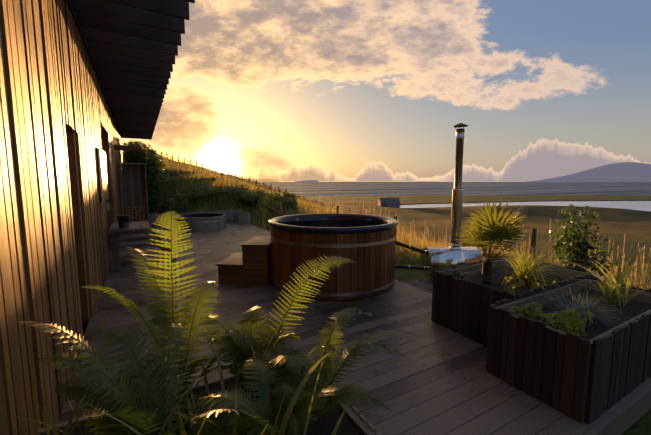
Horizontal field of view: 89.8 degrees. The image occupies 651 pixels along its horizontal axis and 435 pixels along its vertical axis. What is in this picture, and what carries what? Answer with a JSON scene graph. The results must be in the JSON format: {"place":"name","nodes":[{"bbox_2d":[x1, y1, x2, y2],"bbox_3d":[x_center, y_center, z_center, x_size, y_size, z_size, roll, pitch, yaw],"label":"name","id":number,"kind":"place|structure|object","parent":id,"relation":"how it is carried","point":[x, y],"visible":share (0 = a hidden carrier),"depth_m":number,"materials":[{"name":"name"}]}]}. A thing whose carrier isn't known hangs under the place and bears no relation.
{"place":"outdoors","nodes":[
{"label":"outdoors","id":0,"kind":"place"},
{"bbox_2d":[244,178,278,181],"bbox_3d":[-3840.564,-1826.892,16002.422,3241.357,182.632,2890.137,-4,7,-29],"label":"island hills","id":1,"kind":"structure","parent":0,"point":[264,180],"depth_m":15699.47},
{"bbox_2d":[296,180,318,181],"bbox_3d":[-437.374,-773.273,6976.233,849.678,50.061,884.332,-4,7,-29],"label":"island","id":2,"kind":"structure","parent":0,"point":[308,181],"depth_m":6851.47,"materials":[{"name":"grey"}]},
{"bbox_2d":[121,0,650,181],"label":"sky","id":3,"kind":"structure","parent":0,"point":[278,90],"materials":[{"name":"blue"}]},
{"bbox_2d":[123,155,650,434],"bbox_3d":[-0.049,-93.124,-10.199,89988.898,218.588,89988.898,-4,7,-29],"label":"terrain","id":4,"kind":"structure","parent":0,"point":[633,227],"depth_m":99.19,"materials":[{"name":"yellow plant"}]},
{"bbox_2d":[0,0,123,434],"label":"cabin wall","id":5,"kind":"structure","parent":4,"relation":"on","point":[57,127],"depth_m":2.25,"materials":[{"name":"brown wood"}]},
{"bbox_2d":[95,147,108,202],"bbox_3d":[-3.855,-0.726,5.653,0.060,0.880,1.040,-4,7,-29],"label":"window","id":6,"kind":"structure","parent":5,"relation":"attached to","point":[102,174],"depth_m":5.27,"materials":[{"name":"glass"}]},
{"bbox_2d":[114,145,137,150],"bbox_3d":[-6.020,-2.094,9.878,0.620,0.150,0.130,-4,7,-29],"label":"wall lamp","id":7,"kind":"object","parent":5,"relation":"attached to","point":[124,148],"depth_m":9.81,"materials":[{"name":"black metal"}]},
{"bbox_2d":[67,0,194,139],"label":"roof overhang joists","id":8,"kind":"object","parent":5,"relation":"attached to","point":[131,46],"visible":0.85,"depth_m":4.83,"materials":[{"name":"brown wood"}]},
{"bbox_2d":[38,351,381,434],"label":"planter box","id":9,"kind":"object","parent":4,"relation":"on","point":[353,421],"visible":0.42,"depth_m":1.87,"materials":[{"name":"brown wood"}]},
{"bbox_2d":[16,309,398,434],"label":"grass blades","id":10,"kind":"object","parent":9,"relation":"in","point":[283,426],"visible":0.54,"depth_m":1.52,"materials":[{"name":"green plant"}]},
{"bbox_2d":[16,211,412,434],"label":"fern fronds","id":11,"kind":"object","parent":9,"relation":"on","point":[164,374],"visible":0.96,"depth_m":1.76,"materials":[{"name":"green plant"}]},
{"bbox_2d":[123,140,298,220],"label":"bank bushes","id":12,"kind":"object","parent":4,"relation":"on","point":[151,160],"visible":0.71,"depth_m":13.97,"materials":[{"name":"green plant"}]},
{"bbox_2d":[155,150,536,258],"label":"hill fence","id":13,"kind":"object","parent":4,"relation":"on","point":[533,238],"visible":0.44,"depth_m":53.09,"materials":[{"name":"brown wood"}]},
{"bbox_2d":[58,221,650,434],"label":"deck boards","id":14,"kind":"object","parent":4,"relation":"on","point":[435,376],"visible":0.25,"depth_m":3.12,"materials":[{"name":"brown wood"}]},
{"bbox_2d":[118,163,148,221],"bbox_3d":[-6.527,-0.723,11.178,0.810,2.232,0.480,-4,7,-29],"label":"privacy screen","id":15,"kind":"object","parent":14,"relation":"on","point":[131,200],"visible":0.71,"depth_m":11.26,"materials":[{"name":"brown wood"}]},
{"bbox_2d":[108,221,178,269],"bbox_3d":[-3.669,0.530,6.620,1.200,0.782,1.250,-4,7,-29],"label":"picnic bench","id":16,"kind":"object","parent":14,"relation":"on","point":[117,233],"visible":0.67,"depth_m":6.22,"materials":[{"name":"brown wood"}]},
{"bbox_2d":[116,215,130,228],"bbox_3d":[-3.728,0.079,6.045,0.224,0.237,0.224,-4,7,-29],"label":"table pot","id":17,"kind":"object","parent":16,"relation":"on","point":[123,221],"visible":1,"depth_m":5.97,"materials":[{"name":"black ceramic"}]},
{"bbox_2d":[149,209,250,225],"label":"retaining wall","id":18,"kind":"structure","parent":14,"relation":"on","point":[239,217],"depth_m":12.44,"materials":[{"name":"grey wood"}]},
{"bbox_2d":[177,213,225,231],"bbox_3d":[-4.285,0.150,11.348,1.608,0.460,1.608,-4,7,-29],"label":"cold plunge tub","id":19,"kind":"object","parent":14,"relation":"on","point":[200,222],"visible":0.85,"depth_m":10.72,"materials":[{"name":"grey metal"}]},
{"bbox_2d":[216,236,270,284],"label":"tub steps","id":20,"kind":"structure","parent":14,"relation":"on","point":[250,264],"depth_m":5.13,"materials":[{"name":"brown wood"}]},
{"bbox_2d":[121,239,472,397],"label":"fallen leaves","id":21,"kind":"object","parent":14,"relation":"on","point":[346,342],"visible":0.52,"depth_m":3.78,"materials":[{"name":"brown plant"}]},
{"bbox_2d":[265,205,397,299],"bbox_3d":[0.011,0.446,5.345,2.279,1.176,2.063,0,6,-2],"label":"hot tub","id":22,"kind":"object","parent":14,"relation":"on","point":[365,243],"visible":0.92,"depth_m":4.50,"materials":[{"name":"brown wood"}]},
{"bbox_2d":[431,256,593,346],"bbox_3d":[2.135,0.903,3.757,1.546,0.609,0.986,-4,7,-29],"label":"planter","id":23,"kind":"object","parent":14,"relation":"on","point":[460,306],"visible":0.56,"depth_m":3.52,"materials":[{"name":"brown wood"}]},
{"bbox_2d":[454,198,531,281],"bbox_3d":[1.824,0.253,3.566,0.767,0.946,0.904,4,8,35],"label":"planter palm","id":24,"kind":"object","parent":23,"relation":"on","point":[492,233],"visible":1,"depth_m":3.43,"materials":[{"name":"green plant"}]},
{"bbox_2d":[441,242,595,295],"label":"grassy plants","id":25,"kind":"object","parent":23,"relation":"on","point":[523,269],"visible":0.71,"depth_m":3.58,"materials":[{"name":"green plant"}]},
{"bbox_2d":[486,276,650,423],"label":"planter","id":26,"kind":"object","parent":14,"relation":"on","point":[597,371],"visible":0.85,"depth_m":2.44,"materials":[{"name":"brown wood"}]},
{"bbox_2d":[504,249,650,336],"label":"plants","id":27,"kind":"object","parent":26,"relation":"on","point":[574,317],"visible":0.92,"depth_m":2.82,"materials":[{"name":"green plant"}]},
{"bbox_2d":[122,142,650,288],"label":"meadow grass","id":28,"kind":"structure","parent":4,"relation":"on","point":[408,253],"depth_m":14.07,"materials":[{"name":"green plant"}]},
{"bbox_2d":[378,198,399,206],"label":"shed","id":29,"kind":"structure","parent":4,"relation":"on","point":[388,202],"depth_m":178.16,"materials":[{"name":"grey stone"}]},
{"bbox_2d":[406,279,432,292],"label":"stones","id":30,"kind":"object","parent":4,"relation":"on","point":[426,285],"visible":0.23,"depth_m":5.33,"materials":[{"name":"grey stone"}]},
{"bbox_2d":[395,123,482,278],"bbox_3d":[1.862,-0.190,5.669,1.591,2.830,0.546,0,6,-2],"label":"stove","id":31,"kind":"object","parent":4,"relation":"on","point":[436,258],"visible":0.92,"depth_m":5.59,"materials":[{"name":"silver metal"}]},
{"bbox_2d":[549,204,617,279],"bbox_3d":[3.625,0.558,4.585,0.810,1.526,1.154,3,7,26],"label":"planter shrub","id":32,"kind":"object","parent":4,"relation":"on","point":[573,244],"visible":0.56,"depth_m":4.43,"materials":[{"name":"green plant"}]},
{"bbox_2d":[257,182,650,210],"bbox_3d":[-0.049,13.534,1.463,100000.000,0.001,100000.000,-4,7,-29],"label":"sea water","id":33,"kind":"structure","parent":0,"point":[318,189],"depth_m":578.95,"materials":[{"name":"liquid"}]},
{"bbox_2d":[525,162,650,181],"bbox_3d":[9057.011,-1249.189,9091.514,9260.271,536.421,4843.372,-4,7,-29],"label":"hill","id":34,"kind":"structure","parent":0,"point":[628,172],"depth_m":8473.51,"materials":[{"name":"purple"}]}
]}

